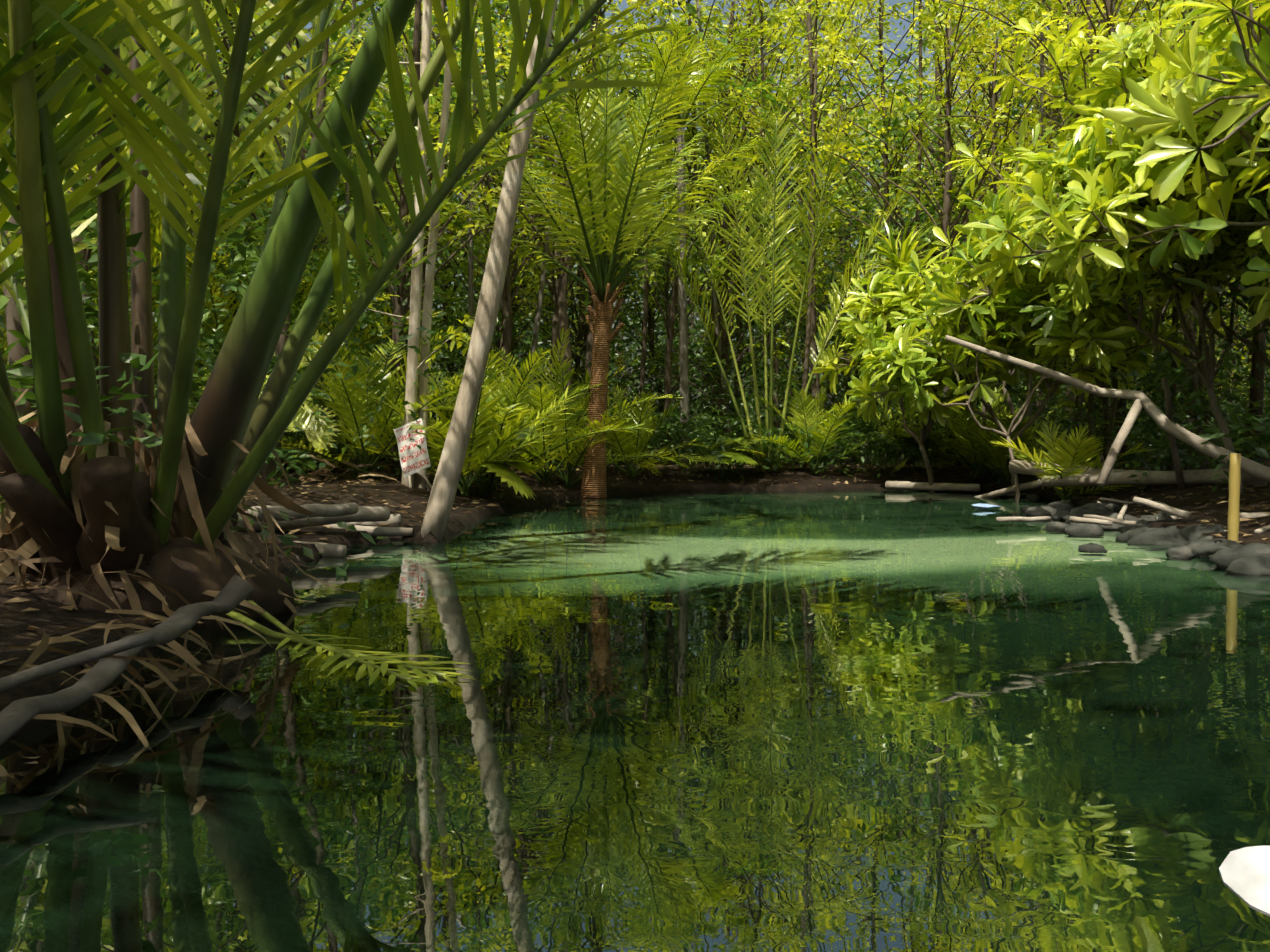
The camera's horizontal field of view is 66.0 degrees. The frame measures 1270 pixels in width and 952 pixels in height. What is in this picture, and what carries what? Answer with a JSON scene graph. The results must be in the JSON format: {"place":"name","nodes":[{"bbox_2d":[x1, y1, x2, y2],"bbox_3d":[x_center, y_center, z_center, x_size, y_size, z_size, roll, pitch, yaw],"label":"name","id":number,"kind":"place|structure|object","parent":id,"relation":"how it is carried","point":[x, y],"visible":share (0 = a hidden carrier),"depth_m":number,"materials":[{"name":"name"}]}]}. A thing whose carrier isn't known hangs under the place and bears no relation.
{"place":"outdoors","nodes":[
{"label":"outdoors","id":0,"kind":"place"},
{"bbox_2d":[0,490,1269,951],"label":"water","id":1,"kind":"structure","parent":0,"point":[832,720],"depth_m":2.96,"materials":[{"name":"green liquid"}]},
{"bbox_2d":[276,634,475,687],"bbox_3d":[-1.179,0.799,4.217,1.316,0.066,0.551,2,3,44],"label":"palm frond","id":2,"kind":"object","parent":1,"relation":"in","point":[420,676],"visible":0.77,"depth_m":4.08,"materials":[{"name":"green plant"}]},
{"bbox_2d":[971,503,1000,508],"bbox_3d":[4.921,0.432,13.736,0.418,0.089,0.238,0,2,-1],"label":"litter bag","id":3,"kind":"object","parent":1,"relation":"on","point":[982,506],"visible":0.83,"depth_m":13.67,"materials":[{"name":"blue"}]},
{"bbox_2d":[1219,846,1269,916],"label":"kayak paddle blade","id":4,"kind":"object","parent":1,"relation":"on","point":[1244,872],"visible":1,"depth_m":1.73,"materials":[{"name":"white plastic"}]},
{"bbox_2d":[0,443,1269,740],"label":"ground","id":5,"kind":"structure","parent":0,"point":[48,617],"depth_m":11.47,"materials":[{"name":"soil"}]},
{"bbox_2d":[0,575,254,745],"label":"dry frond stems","id":6,"kind":"object","parent":5,"relation":"on","point":[99,677],"visible":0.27,"depth_m":3.19,"materials":[{"name":"brown wood"}]},
{"bbox_2d":[0,424,294,626],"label":"palm base","id":7,"kind":"object","parent":5,"relation":"on","point":[188,570],"visible":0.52,"depth_m":4.82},
{"bbox_2d":[0,389,400,777],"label":"dead leaves","id":8,"kind":"object","parent":5,"relation":"on","point":[29,548],"visible":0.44,"depth_m":4.83,"materials":[{"name":"brown plant"}]},
{"bbox_2d":[0,0,606,680],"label":"palm stems","id":9,"kind":"object","parent":5,"relation":"on","point":[56,334],"visible":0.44,"depth_m":5.03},
{"bbox_2d":[0,0,699,401],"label":"palm leaflets","id":10,"kind":"object","parent":5,"relation":"on","point":[68,68],"visible":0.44,"depth_m":4.44,"materials":[{"name":"green plant"}]},
{"bbox_2d":[200,329,533,492],"bbox_3d":[-3.961,-1.010,14.278,4.953,2.654,1.407,0,2,-1],"label":"fan palm","id":11,"kind":"object","parent":5,"relation":"on","point":[315,434],"depth_m":13.81,"materials":[{"name":"green plant"}]},
{"bbox_2d":[328,0,557,540],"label":"trunks","id":12,"kind":"object","parent":5,"relation":"on","point":[442,494],"depth_m":9.26,"materials":[{"name":"beige wood"}]},
{"bbox_2d":[394,418,430,477],"bbox_3d":[-2.792,-0.426,12.776,0.534,0.884,0.568,-21,-15,23],"label":"warning sign","id":13,"kind":"object","parent":12,"relation":"attached to","point":[414,458],"visible":0.83,"depth_m":12.49,"materials":[{"name":"white paper"}]},
{"bbox_2d":[580,268,625,498],"bbox_3d":[-0.449,-1.447,16.632,0.768,4.119,0.959,1,2,35],"label":"palm trunk","id":14,"kind":"object","parent":5,"relation":"on","point":[603,316],"visible":0.94,"depth_m":16.38,"materials":[{"name":"brown plant"}]},
{"bbox_2d":[262,368,957,499],"bbox_3d":[-0.303,-0.834,16.782,14.049,2.136,7.514,0,2,-1],"label":"fan palm","id":15,"kind":"object","parent":5,"relation":"on","point":[514,480],"depth_m":14.92,"materials":[{"name":"green plant"}]},
{"bbox_2d":[0,463,1269,663],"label":"leaf litter","id":16,"kind":"object","parent":5,"relation":"on","point":[368,495],"visible":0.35,"depth_m":11.93,"materials":[{"name":"brown plant"}]},
{"bbox_2d":[0,0,1269,485],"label":"forest","id":17,"kind":"object","parent":5,"relation":"on","point":[560,284],"depth_m":22.31,"materials":[{"name":"green plant"}]},
{"bbox_2d":[0,2,1269,574],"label":"understory shrubs","id":18,"kind":"object","parent":5,"relation":"on","point":[22,376],"visible":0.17,"depth_m":15.33,"materials":[{"name":"green plant"}]},
{"bbox_2d":[188,1,1156,494],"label":"palm fronds","id":19,"kind":"object","parent":5,"relation":"on","point":[496,399],"visible":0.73,"depth_m":15.93,"materials":[{"name":"green plant"}]},
{"bbox_2d":[187,7,1147,500],"bbox_3d":[0.375,-4.571,17.681,15.712,9.840,10.523,-1,2,-15],"label":"palm rachis","id":20,"kind":"object","parent":19,"relation":"on","point":[601,273],"visible":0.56,"depth_m":16.22,"materials":[{"name":"green plant"}]},
{"bbox_2d":[677,127,689,468],"bbox_3d":[1.028,-3.523,20.638,0.304,7.547,0.210,0,2,-1],"label":"tree trunk","id":21,"kind":"object","parent":5,"relation":"on","point":[683,349],"visible":0.67,"depth_m":20.58,"materials":[{"name":"grey plant"}]},
{"bbox_2d":[237,335,1269,560],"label":"fallen branches","id":22,"kind":"object","parent":5,"relation":"on","point":[1254,473],"visible":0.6,"depth_m":10.59,"materials":[{"name":"brown wood"}]},
{"bbox_2d":[332,0,1193,477],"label":"trunks","id":23,"kind":"object","parent":5,"relation":"on","point":[714,302],"depth_m":20.74,"materials":[{"name":"brown wood"}]},
{"bbox_2d":[639,118,899,472],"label":"palm stalks","id":24,"kind":"object","parent":5,"relation":"on","point":[758,467],"visible":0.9,"depth_m":19.93,"materials":[{"name":"green plant"}]},
{"bbox_2d":[635,101,906,364],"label":"palm fronds","id":25,"kind":"object","parent":24,"relation":"attached to","point":[780,295],"visible":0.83,"depth_m":19.45,"materials":[{"name":"green plant"}]},
{"bbox_2d":[812,0,1269,501],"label":"leaf tree","id":26,"kind":"object","parent":5,"relation":"on","point":[1146,122],"depth_m":11.80,"materials":[{"name":"green plant"}]},
{"bbox_2d":[1006,492,1269,574],"bbox_3d":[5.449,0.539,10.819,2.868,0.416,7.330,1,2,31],"label":"bank rocks","id":27,"kind":"object","parent":5,"relation":"on","point":[1223,559],"visible":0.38,"depth_m":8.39,"materials":[{"name":"grey stone"}]},
{"bbox_2d":[1227,453,1240,540],"bbox_3d":[5.120,0.430,8.368,0.089,1.250,0.152,2,3,38],"label":"bamboo post","id":28,"kind":"object","parent":5,"relation":"on","point":[1233,519],"visible":0.54,"depth_m":8.34,"materials":[{"name":"yellow wood"}]},
{"bbox_2d":[156,0,1269,442],"label":"sky","id":29,"kind":"structure","parent":0,"point":[902,46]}
]}

